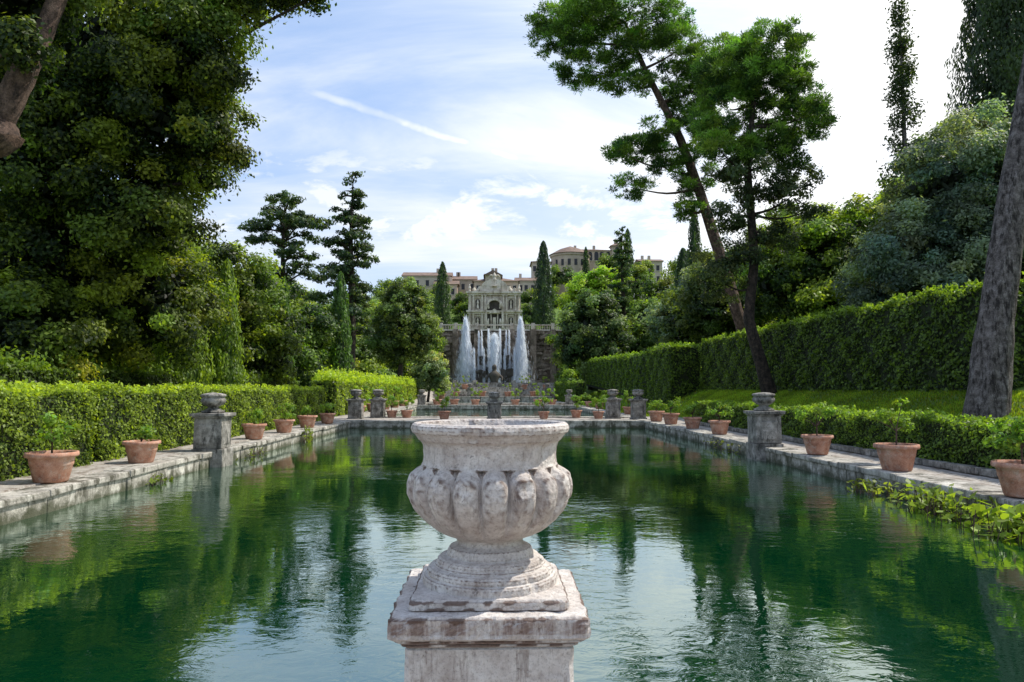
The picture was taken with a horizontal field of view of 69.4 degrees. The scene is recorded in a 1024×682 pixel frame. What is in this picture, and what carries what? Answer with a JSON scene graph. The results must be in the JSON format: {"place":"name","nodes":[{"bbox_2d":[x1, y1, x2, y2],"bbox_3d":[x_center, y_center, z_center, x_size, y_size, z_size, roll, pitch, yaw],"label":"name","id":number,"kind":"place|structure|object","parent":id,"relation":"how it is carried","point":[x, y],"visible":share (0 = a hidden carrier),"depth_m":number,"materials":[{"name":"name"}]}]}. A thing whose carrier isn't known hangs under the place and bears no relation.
{"place":"outdoors","nodes":[
{"label":"outdoors","id":0,"kind":"place"},
{"bbox_2d":[387,419,590,681],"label":"stone urn on pedestal","id":1,"kind":"object","parent":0,"point":[490,594],"visible":1,"depth_m":2.96,"materials":[{"name":"stone"}]},
{"bbox_2d":[396,410,593,415],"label":"pond water","id":2,"kind":"structure","parent":0,"point":[484,413],"depth_m":64.13,"materials":[{"name":"liquid"}]},
{"bbox_2d":[0,428,1023,681],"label":"pond water","id":3,"kind":"structure","parent":0,"point":[684,560],"depth_m":8.80,"materials":[{"name":"liquid"}]},
{"bbox_2d":[145,472,173,484],"bbox_3d":[-8.182,3.193,17.173,0.309,0.332,1.665,0,-4,-1],"label":"water plant","id":4,"kind":"object","parent":3,"relation":"in","point":[151,481],"visible":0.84,"depth_m":17.08,"materials":[{"name":"green plant"}]},
{"bbox_2d":[300,425,313,442],"bbox_3d":[-8.395,3.840,30.543,0.625,0.818,1.398,0,-4,-1],"label":"water plant","id":5,"kind":"object","parent":3,"relation":"in","point":[307,438],"visible":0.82,"depth_m":30.39,"materials":[{"name":"green plant"}]},
{"bbox_2d":[703,438,740,453],"bbox_3d":[7.470,3.744,26.495,0.301,0.420,4.426,0,-4,-1],"label":"water plant","id":6,"kind":"object","parent":3,"relation":"in","point":[721,443],"visible":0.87,"depth_m":26.12,"materials":[{"name":"green plant"}]},
{"bbox_2d":[845,476,901,500],"bbox_3d":[7.522,3.040,15.345,0.799,0.404,1.927,0,-4,-1],"label":"water plant","id":7,"kind":"object","parent":3,"relation":"in","point":[871,489],"visible":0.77,"depth_m":15.38,"materials":[{"name":"green plant"}]},
{"bbox_2d":[863,478,998,528],"bbox_3d":[7.540,2.824,13.070,1.294,0.587,3.705,0,-4,-1],"label":"water plant","id":8,"kind":"object","parent":3,"relation":"in","point":[942,501],"visible":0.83,"depth_m":12.90,"materials":[{"name":"green plant"}]},
{"bbox_2d":[961,496,1023,543],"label":"water plant","id":9,"kind":"object","parent":3,"relation":"in","point":[1004,519],"visible":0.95,"depth_m":10.97,"materials":[{"name":"green plant"}]},
{"bbox_2d":[0,278,1023,492],"bbox_3d":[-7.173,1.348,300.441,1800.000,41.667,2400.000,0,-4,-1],"label":"ground","id":10,"kind":"structure","parent":0,"point":[16,483],"depth_m":21.14,"materials":[{"name":"stone"}]},
{"bbox_2d":[0,17,98,364],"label":"evergreen oak tree","id":11,"kind":"object","parent":10,"relation":"on","point":[27,263],"visible":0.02,"depth_m":28.89,"materials":[{"name":"green plant"}]},
{"bbox_2d":[0,378,100,480],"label":"clipped hedge","id":12,"kind":"object","parent":10,"relation":"on","point":[24,405],"visible":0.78,"depth_m":15.27,"materials":[{"name":"green plant"}]},
{"bbox_2d":[0,0,158,157],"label":"overhanging oak tree","id":13,"kind":"object","parent":10,"relation":"on","point":[30,50],"visible":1,"depth_m":13.97,"materials":[{"name":"green plant"}]},
{"bbox_2d":[0,345,298,387],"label":"clipped hedge","id":14,"kind":"object","parent":10,"relation":"on","point":[43,371],"visible":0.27,"depth_m":22.85,"materials":[{"name":"green plant"}]},
{"bbox_2d":[0,0,336,383],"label":"holm oak tree","id":15,"kind":"object","parent":10,"relation":"on","point":[132,83],"visible":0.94,"depth_m":22.84,"materials":[{"name":"green plant"}]},
{"bbox_2d":[0,421,350,525],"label":"pond kerb","id":16,"kind":"structure","parent":10,"relation":"on","point":[25,503],"depth_m":15.69,"materials":[{"name":"stone"}]},
{"bbox_2d":[23,411,83,483],"bbox_3d":[-8.720,2.010,14.108,1.003,1.330,0.941,0,-4,-1],"label":"terracotta pot","id":17,"kind":"object","parent":16,"relation":"on","point":[51,466],"visible":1,"depth_m":13.92,"materials":[{"name":"ceramic"}]},
{"bbox_2d":[122,423,160,463],"bbox_3d":[-8.848,2.440,17.674,0.846,0.926,0.846,0,-4,-1],"label":"terracotta pot","id":18,"kind":"object","parent":16,"relation":"on","point":[140,450],"visible":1,"depth_m":17.46,"materials":[{"name":"ceramic"}]},
{"bbox_2d":[241,408,266,438],"bbox_3d":[-9.046,2.890,25.960,0.863,1.086,0.863,0,-4,-1],"label":"terracotta pot","id":19,"kind":"object","parent":16,"relation":"on","point":[255,429],"visible":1,"depth_m":25.73,"materials":[{"name":"ceramic"}]},
{"bbox_2d":[273,403,296,432],"bbox_3d":[-9.097,3.054,29.682,0.929,1.233,0.902,0,-4,-1],"label":"terracotta pot","id":20,"kind":"object","parent":16,"relation":"on","point":[284,425],"visible":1,"depth_m":29.44,"materials":[{"name":"ceramic"}]},
{"bbox_2d":[297,405,317,427],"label":"terracotta pot","id":21,"kind":"object","parent":16,"relation":"on","point":[306,419],"visible":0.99,"depth_m":33.09,"materials":[{"name":"ceramic"}]},
{"bbox_2d":[319,403,335,423],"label":"terracotta pot","id":22,"kind":"object","parent":16,"relation":"on","point":[327,418],"visible":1,"depth_m":37.09,"materials":[{"name":"ceramic"}]},
{"bbox_2d":[146,222,215,386],"bbox_3d":[-13.337,-0.610,29.753,2.621,9.815,2.707,-1,-4,12],"label":"cypress tree","id":23,"kind":"object","parent":10,"relation":"on","point":[158,354],"visible":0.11,"depth_m":29.47,"materials":[{"name":"green plant"}]},
{"bbox_2d":[46,380,326,461],"bbox_3d":[-10.891,2.830,29.429,1.873,2.388,23.815,0,-4,-1],"label":"clipped hedge","id":24,"kind":"object","parent":10,"relation":"on","point":[166,409],"visible":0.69,"depth_m":21.85,"materials":[{"name":"green plant"}]},
{"bbox_2d":[71,219,306,386],"bbox_3d":[-16.441,-1.185,37.282,14.724,11.176,8.628,3,-5,-41],"label":"evergreen oak tree","id":25,"kind":"object","parent":10,"relation":"on","point":[270,345],"visible":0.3,"depth_m":38.37,"materials":[{"name":"green plant"}]},
{"bbox_2d":[189,393,235,467],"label":"stone pier with vase","id":26,"kind":"structure","parent":10,"relation":"on","point":[212,427],"depth_m":20.70,"materials":[{"name":"stone"}]},
{"bbox_2d":[205,258,248,385],"bbox_3d":[-12.720,0.382,32.741,2.051,8.218,2.020,0,-4,-1],"label":"cypress tree","id":27,"kind":"object","parent":10,"relation":"on","point":[228,360],"visible":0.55,"depth_m":32.50,"materials":[{"name":"green plant"}]},
{"bbox_2d":[210,254,345,386],"bbox_3d":[-18.774,-0.425,54.396,14.696,12.069,10.874,2,-4,-25],"label":"bay tree","id":28,"kind":"object","parent":10,"relation":"on","point":[319,324],"visible":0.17,"depth_m":55.83,"materials":[{"name":"green plant"}]},
{"bbox_2d":[237,190,334,305],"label":"cedar tree","id":29,"kind":"object","parent":10,"relation":"on","point":[295,219],"visible":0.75,"depth_m":79.36,"materials":[{"name":"green plant"}]},
{"bbox_2d":[277,275,294,375],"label":"cypress tree","id":30,"kind":"object","parent":10,"relation":"on","point":[286,288],"visible":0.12,"depth_m":49.77,"materials":[{"name":"green plant"}]},
{"bbox_2d":[324,271,355,373],"bbox_3d":[-13.961,0.237,59.772,2.674,11.958,2.612,-1,-4,21],"label":"cypress tree","id":31,"kind":"object","parent":10,"relation":"on","point":[339,304],"visible":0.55,"depth_m":59.45,"materials":[{"name":"green plant"}]},
{"bbox_2d":[307,170,379,372],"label":"cedar tree","id":32,"kind":"object","parent":10,"relation":"on","point":[356,291],"visible":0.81,"depth_m":75.83,"materials":[{"name":"green plant"}]},
{"bbox_2d":[346,389,365,418],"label":"stone pier with vase","id":33,"kind":"structure","parent":10,"relation":"on","point":[356,406],"depth_m":42.64,"materials":[{"name":"stone"}]},
{"bbox_2d":[311,365,418,416],"bbox_3d":[-12.338,4.835,70.786,2.180,3.668,50.062,0,-4,-1],"label":"clipped hedge","id":34,"kind":"object","parent":10,"relation":"on","point":[339,386],"visible":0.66,"depth_m":51.81,"materials":[{"name":"green plant"}]},
{"bbox_2d":[369,389,386,417],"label":"stone pier with vase","id":35,"kind":"structure","parent":10,"relation":"on","point":[377,406],"depth_m":44.16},
{"bbox_2d":[367,406,416,415],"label":"pond kerb","id":36,"kind":"structure","parent":10,"relation":"on","point":[413,408],"depth_m":65.88,"materials":[{"name":"stone"}]},
{"bbox_2d":[385,395,399,417],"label":"terracotta pot","id":37,"kind":"object","parent":10,"relation":"on","point":[391,413],"visible":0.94,"depth_m":44.61,"materials":[{"name":"ceramic"}]},
{"bbox_2d":[361,279,446,377],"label":"linden tree","id":38,"kind":"object","parent":10,"relation":"on","point":[401,321],"visible":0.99,"depth_m":83.67,"materials":[{"name":"green plant"}]},
{"bbox_2d":[399,396,414,417],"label":"terracotta pot","id":39,"kind":"object","parent":10,"relation":"on","point":[406,413],"visible":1,"depth_m":44.58,"materials":[{"name":"ceramic"}]},
{"bbox_2d":[417,389,426,404],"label":"stone pier with vase","id":40,"kind":"structure","parent":10,"relation":"on","point":[421,398],"depth_m":77.17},
{"bbox_2d":[403,276,450,290],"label":"walls","id":41,"kind":"structure","parent":10,"relation":"on","point":[423,279],"depth_m":190.89,"materials":[{"name":"grey paint"}]},
{"bbox_2d":[401,272,452,277],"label":"roof","id":42,"kind":"structure","parent":41,"relation":"on","point":[423,274],"depth_m":193.41,"materials":[{"name":"tile"}]},
{"bbox_2d":[407,350,451,401],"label":"olive shrub","id":43,"kind":"object","parent":10,"relation":"on","point":[430,373],"visible":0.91,"depth_m":94.92,"materials":[{"name":"green plant"}]},
{"bbox_2d":[431,388,444,404],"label":"terracotta pot","id":44,"kind":"object","parent":10,"relation":"on","point":[436,402],"visible":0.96,"depth_m":77.32,"materials":[{"name":"ceramic"}]},
{"bbox_2d":[435,396,450,418],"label":"terracotta pot","id":45,"kind":"object","parent":10,"relation":"on","point":[444,414],"visible":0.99,"depth_m":42.69,"materials":[{"name":"ceramic"}]},
{"bbox_2d":[433,261,452,328],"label":"cypress tree","id":46,"kind":"object","parent":10,"relation":"on","point":[443,296],"visible":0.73,"depth_m":149.91,"materials":[{"name":"green plant"}]},
{"bbox_2d":[439,284,457,308],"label":"walls","id":47,"kind":"structure","parent":10,"relation":"on","point":[455,286],"depth_m":187.87,"materials":[{"name":"beige paint"}]},
{"bbox_2d":[448,388,459,404],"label":"terracotta pot","id":48,"kind":"object","parent":10,"relation":"on","point":[453,401],"visible":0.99,"depth_m":77.28,"materials":[{"name":"ceramic"}]},
{"bbox_2d":[452,280,473,297],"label":"walls","id":49,"kind":"structure","parent":10,"relation":"on","point":[467,282],"depth_m":192.04,"materials":[{"name":"beige stone"}]},
{"bbox_2d":[452,276,477,279],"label":"roof","id":50,"kind":"structure","parent":49,"relation":"on","point":[465,278],"depth_m":193.01,"materials":[{"name":"tile"}]},
{"bbox_2d":[470,388,482,404],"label":"terracotta pot","id":51,"kind":"object","parent":10,"relation":"on","point":[475,401],"visible":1,"depth_m":77.45,"materials":[{"name":"ceramic"}]},
{"bbox_2d":[432,387,555,399],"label":"stone steps","id":52,"kind":"structure","parent":10,"relation":"on","point":[501,390],"depth_m":113.66,"materials":[{"name":"stone"}]},
{"bbox_2d":[466,272,522,328],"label":"organ fountain facade","id":53,"kind":"structure","parent":10,"relation":"on","point":[494,300],"depth_m":145.43,"materials":[{"name":"stone"}]},
{"bbox_2d":[486,392,502,418],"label":"stone pier with vase","id":54,"kind":"structure","parent":10,"relation":"on","point":[494,408],"depth_m":42.73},
{"bbox_2d":[344,396,647,427],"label":"pond cross wall","id":55,"kind":"structure","parent":10,"relation":"on","point":[638,423],"depth_m":45.51,"materials":[{"name":"stone"}]},
{"bbox_2d":[474,281,517,290],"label":"walls","id":56,"kind":"structure","parent":10,"relation":"on","point":[510,283],"depth_m":189.30,"materials":[{"name":"beige paint"}]},
{"bbox_2d":[433,315,561,386],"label":"neptune cascade fountain","id":57,"kind":"object","parent":10,"relation":"on","point":[499,357],"visible":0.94,"depth_m":129.43,"materials":[{"name":"stone"}]},
{"bbox_2d":[424,334,580,388],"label":"shrubs","id":58,"kind":"object","parent":10,"relation":"on","point":[567,373],"visible":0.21,"depth_m":117.18,"materials":[{"name":"green plant"}]},
{"bbox_2d":[518,281,536,307],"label":"walls","id":59,"kind":"structure","parent":10,"relation":"on","point":[528,283],"depth_m":191.44,"materials":[{"name":"grey paint"}]},
{"bbox_2d":[530,240,555,328],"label":"cypress tree","id":60,"kind":"object","parent":10,"relation":"on","point":[542,307],"visible":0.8,"depth_m":148.18,"materials":[{"name":"green plant"}]},
{"bbox_2d":[533,396,552,418],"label":"terracotta pot","id":61,"kind":"object","parent":10,"relation":"on","point":[543,414],"visible":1,"depth_m":43.22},
{"bbox_2d":[564,389,573,404],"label":"stone pier with vase","id":62,"kind":"structure","parent":10,"relation":"on","point":[568,400],"depth_m":77.55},
{"bbox_2d":[550,252,589,305],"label":"walls","id":63,"kind":"structure","parent":10,"relation":"on","point":[572,256],"depth_m":200.31,"materials":[{"name":"beige stone"}]},
{"bbox_2d":[549,246,590,256],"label":"roof","id":64,"kind":"structure","parent":63,"relation":"on","point":[570,249],"depth_m":201.85,"materials":[{"name":"tile"}]},
{"bbox_2d":[554,379,586,403],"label":"tall hedge","id":65,"kind":"object","parent":10,"relation":"on","point":[578,387],"visible":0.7,"depth_m":88.12,"materials":[{"name":"green plant"}]},
{"bbox_2d":[570,395,584,417],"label":"terracotta pot","id":66,"kind":"object","parent":10,"relation":"on","point":[576,413],"visible":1,"depth_m":44.93,"materials":[{"name":"ceramic"}]},
{"bbox_2d":[582,247,589,281],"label":"cypress tree","id":67,"kind":"object","parent":10,"relation":"on","point":[585,266],"visible":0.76,"depth_m":197.84,"materials":[{"name":"green plant"}]},
{"bbox_2d":[557,262,620,315],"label":"plane tree","id":68,"kind":"object","parent":10,"relation":"on","point":[593,282],"visible":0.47,"depth_m":121.82,"materials":[{"name":"green plant"}]},
{"bbox_2d":[550,288,638,389],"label":"round laurel tree","id":69,"kind":"object","parent":10,"relation":"on","point":[592,329],"visible":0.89,"depth_m":98.97,"materials":[{"name":"green plant"}]},
{"bbox_2d":[583,250,610,287],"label":"walls","id":70,"kind":"structure","parent":10,"relation":"on","point":[592,264],"depth_m":208.47,"materials":[{"name":"beige stone"}]},
{"bbox_2d":[588,252,609,259],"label":"windows","id":71,"kind":"structure","parent":70,"relation":"attached to","point":[596,255],"depth_m":208.57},
{"bbox_2d":[588,397,606,418],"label":"terracotta pot","id":72,"kind":"object","parent":10,"relation":"on","point":[598,414],"visible":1,"depth_m":43.18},
{"bbox_2d":[575,405,629,415],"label":"pond kerb","id":73,"kind":"structure","parent":10,"relation":"on","point":[586,409],"depth_m":64.89,"materials":[{"name":"stone"}]},
{"bbox_2d":[621,390,632,414],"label":"terracotta pot","id":74,"kind":"object","parent":73,"relation":"on","point":[626,410],"visible":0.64,"depth_m":49.72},
{"bbox_2d":[605,389,621,418],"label":"stone pier with vase","id":75,"kind":"structure","parent":10,"relation":"on","point":[612,405],"depth_m":44.50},
{"bbox_2d":[580,350,647,398],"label":"tall hedge","id":76,"kind":"object","parent":10,"relation":"on","point":[623,372],"visible":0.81,"depth_m":72.67,"materials":[{"name":"green plant"}]},
{"bbox_2d":[603,225,641,328],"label":"fir tree","id":77,"kind":"object","parent":10,"relation":"on","point":[624,269],"visible":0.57,"depth_m":118.93,"materials":[{"name":"green plant"}]},
{"bbox_2d":[623,228,635,265],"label":"cypress tree","id":78,"kind":"object","parent":10,"relation":"on","point":[631,259],"visible":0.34,"depth_m":198.14,"materials":[{"name":"green plant"}]},
{"bbox_2d":[288,118,971,384],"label":"distant trees","id":79,"kind":"object","parent":10,"relation":"on","point":[364,360],"visible":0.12,"depth_m":124.90,"materials":[{"name":"green plant"}]},
{"bbox_2d":[521,0,744,331],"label":"umbrella pine tree","id":80,"kind":"object","parent":10,"relation":"on","point":[578,23],"visible":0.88,"depth_m":45.57,"materials":[{"name":"green plant"}]},
{"bbox_2d":[628,389,647,419],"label":"stone pier with vase","id":81,"kind":"structure","parent":10,"relation":"on","point":[638,406],"depth_m":43.04,"materials":[{"name":"stone"}]},
{"bbox_2d":[637,261,662,304],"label":"walls","id":82,"kind":"structure","parent":10,"relation":"on","point":[655,263],"depth_m":202.67,"materials":[{"name":"grey paint"}]},
{"bbox_2d":[642,263,691,345],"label":"grey bush tree","id":83,"kind":"object","parent":10,"relation":"on","point":[662,311],"visible":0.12,"depth_m":80.18,"materials":[{"name":"green plant"}]},
{"bbox_2d":[644,341,700,406],"bbox_3d":[11.819,2.573,54.412,2.805,5.010,8.261,0,-4,-1],"label":"tall hedge","id":84,"kind":"object","parent":10,"relation":"on","point":[672,370],"visible":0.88,"depth_m":50.76,"materials":[{"name":"green plant"}]},
{"bbox_2d":[673,248,688,292],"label":"cypress tree","id":85,"kind":"object","parent":10,"relation":"on","point":[681,262],"visible":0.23,"depth_m":95.95,"materials":[{"name":"green plant"}]},
{"bbox_2d":[686,209,702,266],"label":"cypress tree","id":86,"kind":"object","parent":10,"relation":"on","point":[694,240],"visible":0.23,"depth_m":89.14,"materials":[{"name":"green plant"}]},
{"bbox_2d":[650,247,776,344],"bbox_3d":[18.115,-2.620,62.856,11.278,11.655,8.693,2,-4,-31],"label":"evergreen oak tree","id":87,"kind":"object","parent":10,"relation":"on","point":[696,320],"visible":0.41,"depth_m":60.35,"materials":[{"name":"green plant"}]},
{"bbox_2d":[683,13,840,393],"bbox_3d":[12.603,-6.439,37.026,8.017,19.780,5.898,0,-4,-1],"label":"leaning pine tree","id":88,"kind":"object","parent":10,"relation":"on","point":[747,53],"visible":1,"depth_m":36.35,"materials":[{"name":"green plant"}]},
{"bbox_2d":[743,392,785,460],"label":"stone pier with vase","id":89,"kind":"structure","parent":10,"relation":"on","point":[764,423],"depth_m":22.69,"materials":[{"name":"stone"}]},
{"bbox_2d":[579,367,1023,420],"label":"grass","id":90,"kind":"structure","parent":10,"relation":"on","point":[794,398],"depth_m":27.78,"materials":[{"name":"plant"}]},
{"bbox_2d":[734,178,902,326],"bbox_3d":[24.309,-5.268,52.130,17.189,12.757,10.277,0,-4,-1],"label":"chestnut tree","id":91,"kind":"object","parent":10,"relation":"on","point":[793,285],"visible":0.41,"depth_m":50.96,"materials":[{"name":"green plant"}]},
{"bbox_2d":[643,420,1023,516],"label":"pond kerb","id":92,"kind":"structure","parent":10,"relation":"on","point":[840,468],"depth_m":17.67,"materials":[{"name":"stone"}]},
{"bbox_2d":[648,400,664,420],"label":"terracotta pot","id":93,"kind":"object","parent":92,"relation":"on","point":[656,415],"visible":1,"depth_m":39.59,"materials":[{"name":"ceramic"}]},
{"bbox_2d":[662,396,680,423],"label":"terracotta pot","id":94,"kind":"object","parent":92,"relation":"on","point":[670,418],"visible":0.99,"depth_m":36.27,"materials":[{"name":"ceramic"}]},
{"bbox_2d":[682,402,701,428],"bbox_3d":[7.898,3.235,32.529,0.912,1.236,0.949,0,-4,-1],"label":"terracotta pot","id":95,"kind":"object","parent":92,"relation":"on","point":[692,422],"visible":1,"depth_m":32.30,"materials":[{"name":"ceramic"}]},
{"bbox_2d":[705,401,733,434],"bbox_3d":[8.038,2.974,28.668,1.085,1.265,0.903,0,-4,-1],"label":"terracotta pot","id":96,"kind":"object","parent":92,"relation":"on","point":[719,427],"visible":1,"depth_m":28.44,"materials":[{"name":"ceramic"}]},
{"bbox_2d":[792,401,840,454],"bbox_3d":[8.155,2.338,19.966,1.169,1.422,1.106,0,-4,-1],"label":"terracotta pot","id":97,"kind":"object","parent":92,"relation":"on","point":[817,444],"visible":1,"depth_m":19.76,"materials":[{"name":"ceramic"}]},
{"bbox_2d":[863,397,919,471],"bbox_3d":[8.351,2.002,16.076,1.495,1.596,0.923,3,-5,-43],"label":"terracotta pot","id":98,"kind":"object","parent":92,"relation":"on","point":[897,457],"visible":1,"depth_m":15.85,"materials":[{"name":"ceramic"}]},
{"bbox_2d":[981,411,1023,497],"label":"terracotta pot","id":99,"kind":"object","parent":92,"relation":"on","point":[1010,474],"visible":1,"depth_m":12.13,"materials":[{"name":"ceramic"}]},
{"bbox_2d":[700,422,998,478],"bbox_3d":[9.715,3.328,23.325,0.330,0.368,31.523,0,-4,-1],"label":"stone edging","id":100,"kind":"object","parent":10,"relation":"on","point":[974,470],"visible":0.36,"depth_m":17.56,"materials":[{"name":"stone"}]},
{"bbox_2d":[692,399,1023,468],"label":"clipped hedge","id":101,"kind":"object","parent":10,"relation":"on","point":[942,436],"visible":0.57,"depth_m":18.98,"materials":[{"name":"green plant"}]},
{"bbox_2d":[697,271,1023,393],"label":"tall hedge","id":102,"kind":"object","parent":10,"relation":"on","point":[920,341],"visible":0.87,"depth_m":27.47,"materials":[{"name":"green plant"}]},
{"bbox_2d":[876,0,927,239],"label":"slender cypress tree","id":103,"kind":"object","parent":10,"relation":"on","point":[904,70],"visible":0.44,"depth_m":37.29,"materials":[{"name":"green plant"}]},
{"bbox_2d":[825,92,1023,309],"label":"grey holm oak tree","id":104,"kind":"object","parent":10,"relation":"on","point":[941,205],"visible":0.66,"depth_m":31.35,"materials":[{"name":"green plant"}]},
{"bbox_2d":[944,0,1023,151],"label":"cypress tree","id":105,"kind":"object","parent":10,"relation":"on","point":[995,40],"visible":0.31,"depth_m":40.69,"materials":[{"name":"green plant"}]},
{"bbox_2d":[962,53,1023,420],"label":"tall pine tree","id":106,"kind":"object","parent":10,"relation":"on","point":[990,386],"visible":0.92,"depth_m":19.00,"materials":[{"name":"grey plant"}]},
{"bbox_2d":[83,0,1014,301],"label":"sky","id":107,"kind":"structure","parent":0,"point":[472,153],"materials":[{"name":"blue"}]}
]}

